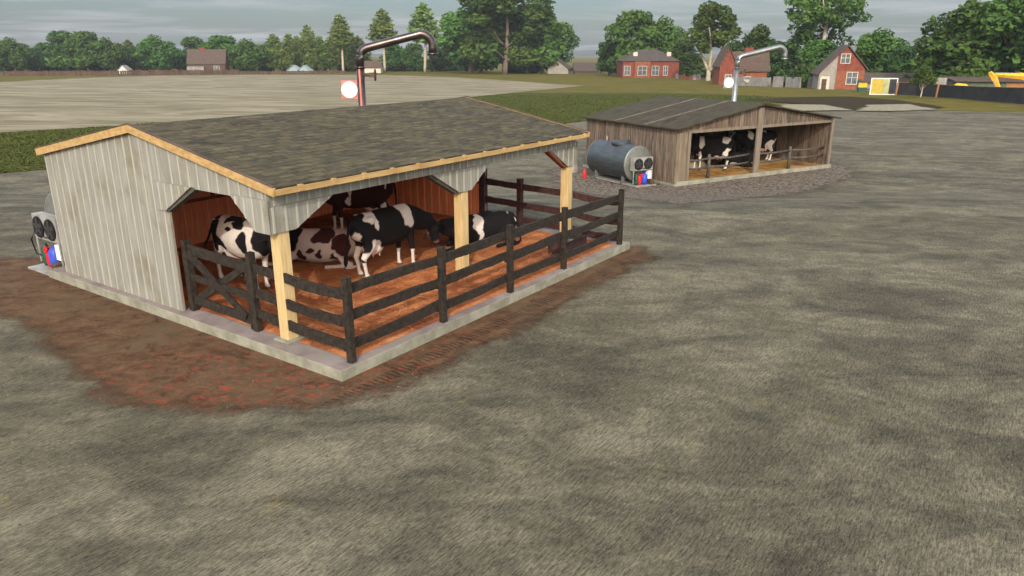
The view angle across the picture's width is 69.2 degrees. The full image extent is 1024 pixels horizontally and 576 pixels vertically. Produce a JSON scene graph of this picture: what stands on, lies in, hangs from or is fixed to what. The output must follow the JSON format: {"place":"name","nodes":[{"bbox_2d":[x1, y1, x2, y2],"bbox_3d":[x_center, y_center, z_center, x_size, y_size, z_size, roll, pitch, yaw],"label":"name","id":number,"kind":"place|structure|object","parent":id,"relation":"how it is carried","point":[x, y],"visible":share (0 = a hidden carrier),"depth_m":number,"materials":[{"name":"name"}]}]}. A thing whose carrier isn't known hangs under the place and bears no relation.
{"place":"outdoors","nodes":[
{"label":"outdoors","id":0,"kind":"place"},
{"bbox_2d":[0,75,581,132],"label":"field","id":1,"kind":"structure","parent":0,"point":[35,105],"depth_m":111.92,"materials":[{"name":"beige soil"}]},
{"bbox_2d":[0,0,992,55],"label":"sky","id":2,"kind":"structure","parent":0,"point":[29,22],"materials":[{"name":"grey"}]},
{"bbox_2d":[0,110,1023,575],"bbox_3d":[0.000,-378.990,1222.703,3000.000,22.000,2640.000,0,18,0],"label":"ground","id":3,"kind":"structure","parent":0,"point":[222,494],"depth_m":9.05,"materials":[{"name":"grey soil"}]},
{"bbox_2d":[28,193,64,275],"bbox_3d":[-8.792,-1.569,16.269,1.457,1.780,3.235,12,22,33],"label":"milk tank","id":4,"kind":"object","parent":3,"relation":"on","point":[44,224],"visible":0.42,"depth_m":15.27,"materials":[{"name":"metal"}]},
{"bbox_2d":[0,69,345,75],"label":"plank fence","id":5,"kind":"object","parent":3,"relation":"on","point":[113,72],"visible":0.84,"depth_m":286.23,"materials":[{"name":"grey wood"}]},
{"bbox_2d":[0,246,660,411],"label":"dirt patch","id":6,"kind":"object","parent":3,"relation":"on","point":[97,347],"visible":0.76,"depth_m":11.38,"materials":[{"name":"brown soil"}]},
{"bbox_2d":[34,96,629,381],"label":"barn","id":7,"kind":"structure","parent":3,"relation":"on","point":[135,204],"depth_m":13.08,"materials":[{"name":"wood"}]},
{"bbox_2d":[180,239,253,329],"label":"gate","id":8,"kind":"structure","parent":7,"relation":"on","point":[190,254],"depth_m":12.02,"materials":[{"name":"brown wood"}]},
{"bbox_2d":[194,214,271,288],"bbox_3d":[-4.830,-0.615,13.517,2.337,1.302,0.775,12,21,32],"label":"cow","id":9,"kind":"object","parent":7,"relation":"on","point":[235,236],"visible":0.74,"depth_m":13.29},
{"bbox_2d":[245,251,344,348],"bbox_3d":[-3.147,0.248,10.916,2.178,1.280,0.110,12,22,33],"label":"pen fence","id":10,"kind":"object","parent":7,"relation":"on","point":[256,293],"visible":0.98,"depth_m":10.95,"materials":[{"name":"brown wood"}]},
{"bbox_2d":[268,228,361,268],"bbox_3d":[-4.131,-0.853,15.100,2.456,0.732,1.009,0,18,-1],"label":"cow","id":11,"kind":"object","parent":7,"relation":"on","point":[320,245],"visible":0.6,"depth_m":14.83},
{"bbox_2d":[326,182,396,228],"bbox_3d":[-3.928,-1.998,17.794,2.405,1.302,0.621,-5,19,-16],"label":"cow","id":12,"kind":"object","parent":7,"relation":"on","point":[372,198],"visible":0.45,"depth_m":17.64},
{"bbox_2d":[344,203,439,276],"bbox_3d":[-2.310,-0.980,14.644,0.658,1.302,2.338,13,22,35],"label":"cow","id":13,"kind":"object","parent":7,"relation":"on","point":[374,232],"visible":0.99,"depth_m":14.16},
{"bbox_2d":[425,210,520,251],"bbox_3d":[-0.894,-1.274,16.431,2.408,0.716,0.987,-11,21,-31],"label":"cow","id":14,"kind":"object","parent":7,"relation":"on","point":[484,225],"visible":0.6,"depth_m":16.30},
{"bbox_2d":[339,189,624,363],"bbox_3d":[0.065,-0.574,13.491,0.153,1.260,8.240,12,22,33],"label":"pen fence","id":15,"kind":"object","parent":7,"relation":"on","point":[442,304],"visible":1,"depth_m":12.38,"materials":[{"name":"brown wood"}]},
{"bbox_2d":[479,168,617,240],"bbox_3d":[0.828,-2.083,17.853,4.039,1.450,0.167,13,22,34],"label":"pen fence","id":16,"kind":"object","parent":7,"relation":"on","point":[521,187],"visible":0.74,"depth_m":18.14,"materials":[{"name":"brown wood"}]},
{"bbox_2d":[548,234,586,254],"bbox_3d":[1.205,-0.948,16.112,0.500,0.320,0.800,12,22,33],"label":"water trough","id":17,"kind":"object","parent":7,"relation":"on","point":[572,242],"visible":0.48,"depth_m":15.89,"materials":[{"name":"grey wood"}]},
{"bbox_2d":[364,61,383,72],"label":"hut","id":18,"kind":"object","parent":3,"relation":"on","point":[370,66],"visible":0.8,"depth_m":328.78,"materials":[{"name":"beige paint"}]},
{"bbox_2d":[341,30,437,105],"bbox_3d":[-3.758,-5.172,23.268,3.008,5.525,0.403,-1,18,-3],"label":"standpipe","id":19,"kind":"object","parent":3,"relation":"on","point":[353,89],"visible":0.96,"depth_m":22.57,"materials":[{"name":"grey metal"}]},
{"bbox_2d":[0,93,779,172],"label":"grass verge","id":20,"kind":"object","parent":3,"relation":"on","point":[553,95],"depth_m":83.61,"materials":[{"name":"plant"}]},
{"bbox_2d":[547,60,572,73],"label":"gabled shed","id":21,"kind":"structure","parent":3,"relation":"on","point":[561,67],"depth_m":311.10,"materials":[{"name":"paint"}]},
{"bbox_2d":[572,63,598,73],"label":"barn","id":22,"kind":"structure","parent":3,"relation":"on","point":[584,68],"depth_m":311.84,"materials":[{"name":"tile"}]},
{"bbox_2d":[616,50,679,77],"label":"brick house","id":23,"kind":"structure","parent":3,"relation":"on","point":[647,64],"depth_m":245.72,"materials":[{"name":"brick"}]},
{"bbox_2d":[637,66,646,75],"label":"window","id":24,"kind":"structure","parent":23,"relation":"in","point":[642,70],"depth_m":244.80,"materials":[{"name":"beige paint"}]},
{"bbox_2d":[651,66,658,75],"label":"window","id":25,"kind":"structure","parent":23,"relation":"in","point":[655,69],"depth_m":245.76,"materials":[{"name":"beige paint"}]},
{"bbox_2d":[548,163,860,204],"bbox_3d":[8.868,-4.389,29.483,16.250,0.944,17.000,0,18,0],"label":"gravel patch","id":26,"kind":"object","parent":3,"relation":"on","point":[769,185],"visible":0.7,"depth_m":29.98,"materials":[{"name":"grey gravel"}]},
{"bbox_2d":[586,136,655,187],"bbox_3d":[4.615,-5.378,31.110,1.457,1.780,3.235,-10,21,-29],"label":"milk tank","id":27,"kind":"object","parent":26,"relation":"on","point":[626,162],"visible":1,"depth_m":30.43,"materials":[{"name":"grey metal"}]},
{"bbox_2d":[581,96,840,186],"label":"cow shed","id":28,"kind":"structure","parent":3,"relation":"on","point":[664,130],"depth_m":32.53,"materials":[{"name":"brown wood"}]},
{"bbox_2d":[691,136,734,170],"bbox_3d":[8.648,-6.042,33.334,2.777,1.500,0.736,-1,18,-3],"label":"cow","id":29,"kind":"object","parent":28,"relation":"on","point":[716,146],"visible":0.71,"depth_m":33.03},
{"bbox_2d":[707,150,753,166],"bbox_3d":[10.267,-6.053,34.554,2.421,0.717,0.987,0,18,-1],"label":"cow","id":30,"kind":"object","parent":28,"relation":"on","point":[749,158],"visible":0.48,"depth_m":34.30},
{"bbox_2d":[730,130,776,159],"bbox_3d":[11.426,-6.773,35.541,2.904,1.534,0.748,-7,19,-22],"label":"cow","id":31,"kind":"object","parent":28,"relation":"on","point":[746,139],"visible":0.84,"depth_m":35.31},
{"bbox_2d":[723,44,787,149],"bbox_3d":[12.531,-9.601,38.688,3.248,5.876,0.377,-2,18,-5],"label":"standpipe","id":32,"kind":"object","parent":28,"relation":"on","point":[730,82],"visible":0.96,"depth_m":37.98,"materials":[{"name":"silver metal"}]},
{"bbox_2d":[689,146,824,177],"bbox_3d":[10.856,-5.611,32.840,8.848,1.026,0.150,-10,21,-29],"label":"pole fence","id":33,"kind":"object","parent":28,"relation":"on","point":[709,157],"visible":0.91,"depth_m":32.62,"materials":[{"name":"wood"}]},
{"bbox_2d":[712,47,770,84],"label":"red house","id":34,"kind":"structure","parent":3,"relation":"on","point":[723,64],"depth_m":180.46,"materials":[{"name":"brick"}]},
{"bbox_2d":[738,76,801,87],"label":"yard wall","id":35,"kind":"structure","parent":3,"relation":"on","point":[791,82],"depth_m":162.65,"materials":[{"name":"beige paint"}]},
{"bbox_2d":[810,45,868,88],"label":"gable house","id":36,"kind":"structure","parent":3,"relation":"on","point":[842,67],"depth_m":142.05,"materials":[{"name":"red brick"}]},
{"bbox_2d":[819,76,829,88],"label":"door","id":37,"kind":"structure","parent":36,"relation":"in","point":[824,80],"depth_m":143.11,"materials":[{"name":"beige paint"}]},
{"bbox_2d":[840,54,850,63],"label":"window","id":38,"kind":"structure","parent":36,"relation":"in","point":[845,58],"depth_m":141.02,"materials":[{"name":"beige paint"}]},
{"bbox_2d":[845,72,857,84],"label":"window","id":39,"kind":"structure","parent":36,"relation":"in","point":[851,77],"depth_m":141.75,"materials":[{"name":"beige paint"}]},
{"bbox_2d":[863,73,914,87],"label":"house","id":40,"kind":"structure","parent":3,"relation":"on","point":[868,76],"depth_m":150.16,"materials":[{"name":"brown tile"}]},
{"bbox_2d":[907,66,938,97],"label":"young tree","id":41,"kind":"object","parent":3,"relation":"on","point":[925,75],"visible":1,"depth_m":101.64,"materials":[{"name":"green plant"}]},
{"bbox_2d":[895,82,1023,103],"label":"hoarding","id":42,"kind":"object","parent":3,"relation":"on","point":[1014,95],"visible":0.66,"depth_m":98.01,"materials":[{"name":"black"}]},
{"bbox_2d":[0,56,1023,125],"bbox_3d":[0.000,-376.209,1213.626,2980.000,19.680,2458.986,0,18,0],"label":"meadow","id":43,"kind":"structure","parent":0,"point":[603,82],"depth_m":163.79,"materials":[{"name":"green plant"}]},
{"bbox_2d":[0,37,36,71],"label":"broadleaf tree","id":44,"kind":"object","parent":43,"relation":"on","point":[16,58],"visible":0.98,"depth_m":350.65,"materials":[{"name":"green plant"}]},
{"bbox_2d":[26,47,51,70],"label":"broadleaf tree","id":45,"kind":"object","parent":43,"relation":"on","point":[38,61],"visible":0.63,"depth_m":364.17,"materials":[{"name":"green plant"}]},
{"bbox_2d":[33,42,63,54],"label":"broadleaf tree","id":46,"kind":"object","parent":43,"relation":"on","point":[42,46],"visible":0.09,"depth_m":378.96,"materials":[{"name":"green plant"}]},
{"bbox_2d":[41,30,87,70],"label":"broadleaf tree","id":47,"kind":"object","parent":43,"relation":"on","point":[60,59],"visible":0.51,"depth_m":350.85,"materials":[{"name":"green plant"}]},
{"bbox_2d":[62,30,103,70],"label":"broadleaf tree","id":48,"kind":"object","parent":43,"relation":"on","point":[83,57],"visible":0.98,"depth_m":348.27,"materials":[{"name":"green plant"}]},
{"bbox_2d":[78,66,104,70],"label":"bush","id":49,"kind":"object","parent":43,"relation":"on","point":[95,68],"visible":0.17,"depth_m":372.75,"materials":[{"name":"green plant"}]},
{"bbox_2d":[87,36,127,71],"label":"broadleaf tree","id":50,"kind":"object","parent":43,"relation":"on","point":[112,54],"visible":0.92,"depth_m":354.52,"materials":[{"name":"green plant"}]},
{"bbox_2d":[122,39,136,68],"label":"broadleaf tree","id":51,"kind":"object","parent":43,"relation":"on","point":[127,43],"visible":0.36,"depth_m":365.62,"materials":[{"name":"green plant"}]},
{"bbox_2d":[117,46,144,69],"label":"broadleaf tree","id":52,"kind":"object","parent":43,"relation":"on","point":[132,58],"visible":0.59,"depth_m":363.91,"materials":[{"name":"green plant"}]},
{"bbox_2d":[132,58,152,70],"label":"bush","id":53,"kind":"object","parent":43,"relation":"on","point":[140,67],"visible":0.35,"depth_m":372.65,"materials":[{"name":"green plant"}]},
{"bbox_2d":[134,34,181,69],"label":"broadleaf tree","id":54,"kind":"object","parent":43,"relation":"on","point":[157,53],"visible":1,"depth_m":345.32,"materials":[{"name":"green plant"}]},
{"bbox_2d":[170,48,187,69],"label":"broadleaf tree","id":55,"kind":"object","parent":43,"relation":"on","point":[179,63],"visible":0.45,"depth_m":366.48,"materials":[{"name":"green plant"}]},
{"bbox_2d":[180,36,213,50],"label":"broadleaf tree","id":56,"kind":"object","parent":43,"relation":"on","point":[191,43],"visible":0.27,"depth_m":379.24,"materials":[{"name":"green plant"}]},
{"bbox_2d":[186,47,229,72],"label":"cabin","id":57,"kind":"object","parent":43,"relation":"on","point":[201,58],"visible":0.78,"depth_m":329.19,"materials":[{"name":"brown tile"}]},
{"bbox_2d":[200,34,236,48],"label":"broadleaf tree","id":58,"kind":"object","parent":43,"relation":"on","point":[217,41],"visible":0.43,"depth_m":379.86,"materials":[{"name":"green plant"}]},
{"bbox_2d":[226,38,272,70],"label":"broadleaf tree","id":59,"kind":"object","parent":43,"relation":"on","point":[249,55],"visible":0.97,"depth_m":345.16,"materials":[{"name":"green plant"}]},
{"bbox_2d":[262,33,284,71],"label":"poplar tree","id":60,"kind":"object","parent":43,"relation":"on","point":[273,43],"visible":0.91,"depth_m":349.55,"materials":[{"name":"green plant"}]},
{"bbox_2d":[278,33,300,68],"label":"poplar tree","id":61,"kind":"object","parent":43,"relation":"on","point":[289,60],"visible":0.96,"depth_m":349.96,"materials":[{"name":"green plant"}]},
{"bbox_2d":[297,25,320,68],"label":"poplar tree","id":62,"kind":"object","parent":43,"relation":"on","point":[308,46],"visible":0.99,"depth_m":349.66,"materials":[{"name":"green plant"}]},
{"bbox_2d":[313,36,330,70],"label":"poplar tree","id":63,"kind":"object","parent":43,"relation":"on","point":[322,53],"visible":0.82,"depth_m":354.92,"materials":[{"name":"green plant"}]},
{"bbox_2d":[323,40,341,70],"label":"poplar tree","id":64,"kind":"object","parent":43,"relation":"on","point":[335,58],"visible":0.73,"depth_m":359.32,"materials":[{"name":"green plant"}]},
{"bbox_2d":[326,14,354,70],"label":"pine tree","id":65,"kind":"object","parent":43,"relation":"on","point":[340,37],"visible":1,"depth_m":331.09,"materials":[{"name":"green plant"}]},
{"bbox_2d":[336,59,355,70],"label":"bush","id":66,"kind":"object","parent":43,"relation":"on","point":[345,67],"visible":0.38,"depth_m":373.13,"materials":[{"name":"green plant"}]},
{"bbox_2d":[345,35,372,68],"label":"poplar tree","id":67,"kind":"object","parent":43,"relation":"on","point":[353,53],"visible":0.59,"depth_m":354.06,"materials":[{"name":"green plant"}]},
{"bbox_2d":[365,8,397,72],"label":"pine tree","id":68,"kind":"object","parent":43,"relation":"on","point":[381,27],"visible":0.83,"depth_m":330.09,"materials":[{"name":"green plant"}]},
{"bbox_2d":[379,44,411,70],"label":"broadleaf tree","id":69,"kind":"object","parent":43,"relation":"on","point":[393,53],"visible":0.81,"depth_m":371.95,"materials":[{"name":"green plant"}]},
{"bbox_2d":[386,63,413,70],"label":"bush","id":70,"kind":"object","parent":43,"relation":"on","point":[402,67],"visible":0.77,"depth_m":372.04,"materials":[{"name":"green plant"}]},
{"bbox_2d":[401,43,423,68],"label":"broadleaf tree","id":71,"kind":"object","parent":43,"relation":"on","point":[414,50],"visible":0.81,"depth_m":372.42,"materials":[{"name":"green plant"}]},
{"bbox_2d":[405,56,428,70],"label":"bush","id":72,"kind":"object","parent":43,"relation":"on","point":[417,65],"visible":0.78,"depth_m":371.52,"materials":[{"name":"green plant"}]},
{"bbox_2d":[406,2,440,72],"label":"pine tree","id":73,"kind":"object","parent":43,"relation":"on","point":[422,16],"visible":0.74,"depth_m":325.63,"materials":[{"name":"green plant"}]},
{"bbox_2d":[427,48,452,70],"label":"broadleaf tree","id":74,"kind":"object","parent":43,"relation":"on","point":[440,59],"visible":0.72,"depth_m":368.26,"materials":[{"name":"green plant"}]},
{"bbox_2d":[438,63,460,70],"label":"bush","id":75,"kind":"object","parent":43,"relation":"on","point":[450,67],"visible":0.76,"depth_m":372.73,"materials":[{"name":"green plant"}]},
{"bbox_2d":[435,6,505,72],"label":"broadleaf tree","id":76,"kind":"object","parent":43,"relation":"on","point":[451,25],"visible":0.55,"depth_m":310.15,"materials":[{"name":"green plant"}]},
{"bbox_2d":[451,46,503,72],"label":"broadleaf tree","id":77,"kind":"object","parent":43,"relation":"on","point":[501,59],"visible":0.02,"depth_m":334.82,"materials":[{"name":"green plant"}]},
{"bbox_2d":[455,0,556,73],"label":"broadleaf tree","id":78,"kind":"object","parent":43,"relation":"on","point":[504,18],"visible":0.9,"depth_m":303.49,"materials":[{"name":"green plant"}]},
{"bbox_2d":[508,38,549,72],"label":"broadleaf tree","id":79,"kind":"object","parent":43,"relation":"on","point":[513,67],"visible":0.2,"depth_m":315.77,"materials":[{"name":"green plant"}]},
{"bbox_2d":[519,4,580,72],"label":"broadleaf tree","id":80,"kind":"object","parent":43,"relation":"on","point":[559,47],"visible":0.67,"depth_m":310.58,"materials":[{"name":"green plant"}]},
{"bbox_2d":[595,41,616,74],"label":"broadleaf tree","id":81,"kind":"object","parent":43,"relation":"on","point":[605,52],"visible":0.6,"depth_m":277.89,"materials":[{"name":"green plant"}]},
{"bbox_2d":[603,9,660,70],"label":"broadleaf tree","id":82,"kind":"object","parent":43,"relation":"on","point":[638,25],"visible":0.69,"depth_m":261.49,"materials":[{"name":"green plant"}]},
{"bbox_2d":[641,15,688,53],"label":"broadleaf tree","id":83,"kind":"object","parent":43,"relation":"on","point":[669,37],"visible":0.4,"depth_m":264.86,"materials":[{"name":"green plant"}]},
{"bbox_2d":[670,40,704,75],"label":"broadleaf tree","id":84,"kind":"object","parent":43,"relation":"on","point":[686,56],"visible":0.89,"depth_m":258.53,"materials":[{"name":"green plant"}]},
{"bbox_2d":[693,69,712,76],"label":"bush","id":85,"kind":"object","parent":43,"relation":"on","point":[702,72],"visible":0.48,"depth_m":250.17,"materials":[{"name":"green plant"}]},
{"bbox_2d":[682,0,742,80],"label":"birch tree","id":86,"kind":"object","parent":43,"relation":"on","point":[706,18],"visible":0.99,"depth_m":207.78,"materials":[{"name":"green plant"}]},
{"bbox_2d":[720,39,743,50],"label":"broadleaf tree","id":87,"kind":"object","parent":43,"relation":"on","point":[733,46],"visible":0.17,"depth_m":227.29,"materials":[{"name":"green plant"}]},
{"bbox_2d":[737,24,778,62],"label":"broadleaf tree","id":88,"kind":"object","parent":43,"relation":"on","point":[759,38],"visible":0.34,"depth_m":217.84,"materials":[{"name":"green plant"}]},
{"bbox_2d":[765,41,798,77],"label":"broadleaf tree","id":89,"kind":"object","parent":43,"relation":"on","point":[778,64],"visible":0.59,"depth_m":196.61,"materials":[{"name":"green plant"}]},
{"bbox_2d":[776,69,801,86],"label":"bush","id":90,"kind":"object","parent":43,"relation":"on","point":[784,73],"visible":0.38,"depth_m":161.90,"materials":[{"name":"green plant"}]},
{"bbox_2d":[791,61,814,87],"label":"bush","id":91,"kind":"object","parent":43,"relation":"on","point":[803,72],"visible":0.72,"depth_m":153.88,"materials":[{"name":"green plant"}]},
{"bbox_2d":[795,39,837,65],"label":"broadleaf tree","id":92,"kind":"object","parent":43,"relation":"on","point":[812,50],"visible":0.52,"depth_m":184.29,"materials":[{"name":"green plant"}]},
{"bbox_2d":[784,0,873,59],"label":"spreading tree","id":93,"kind":"object","parent":43,"relation":"on","point":[822,13],"visible":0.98,"depth_m":186.14,"materials":[{"name":"green plant"}]},
{"bbox_2d":[869,78,898,94],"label":"billboard","id":94,"kind":"object","parent":43,"relation":"on","point":[882,86],"visible":0.88,"depth_m":114.20,"materials":[{"name":"yellow paint"}]},
{"bbox_2d":[854,27,916,72],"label":"broadleaf tree","id":95,"kind":"object","parent":43,"relation":"on","point":[875,50],"visible":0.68,"depth_m":169.46,"materials":[{"name":"green plant"}]},
{"bbox_2d":[886,45,919,72],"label":"broadleaf tree","id":96,"kind":"object","parent":43,"relation":"on","point":[900,60],"visible":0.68,"depth_m":163.14,"materials":[{"name":"green plant"}]},
{"bbox_2d":[910,43,943,83],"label":"broadleaf tree","id":97,"kind":"object","parent":43,"relation":"on","point":[927,46],"visible":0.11,"depth_m":140.28,"materials":[{"name":"green plant"}]},
{"bbox_2d":[910,0,1008,77],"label":"broadleaf tree","id":98,"kind":"object","parent":43,"relation":"on","point":[949,39],"visible":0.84,"depth_m":133.40,"materials":[{"name":"green plant"}]},
{"bbox_2d":[968,0,1023,72],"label":"broadleaf tree","id":99,"kind":"object","parent":43,"relation":"on","point":[1005,18],"visible":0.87,"depth_m":129.03,"materials":[{"name":"green plant"}]},
{"bbox_2d":[988,71,1023,86],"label":"excavator","id":100,"kind":"object","parent":43,"relation":"on","point":[994,78],"visible":0.73,"depth_m":98.06,"materials":[{"name":"yellow paint"}]},
{"bbox_2d":[689,154,705,169],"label":"cow","id":101,"kind":"object","parent":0,"point":[703,163],"visible":0.22,"depth_m":33.71},
{"bbox_2d":[752,96,940,109],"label":"asphalt road","id":102,"kind":"structure","parent":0,"point":[849,102],"depth_m":90.89,"materials":[{"name":"grey asphalt"}]},
{"bbox_2d":[782,104,848,110],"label":"concrete slab","id":103,"kind":"object","parent":102,"relation":"on","point":[807,107],"visible":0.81,"depth_m":78.74,"materials":[{"name":"grey concrete"}]},
{"bbox_2d":[857,104,936,110],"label":"concrete slab","id":104,"kind":"object","parent":102,"relation":"on","point":[896,107],"visible":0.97,"depth_m":77.38,"materials":[{"name":"grey concrete"}]},
{"bbox_2d":[857,81,868,91],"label":"kiosk box","id":105,"kind":"object","parent":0,"point":[862,86],"visible":0.95,"depth_m":128.72,"materials":[{"name":"green paint"}]},
{"bbox_2d":[943,77,1023,86],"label":"site shed","id":106,"kind":"structure","parent":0,"point":[987,81],"depth_m":118.13,"materials":[{"name":"grey metal"}]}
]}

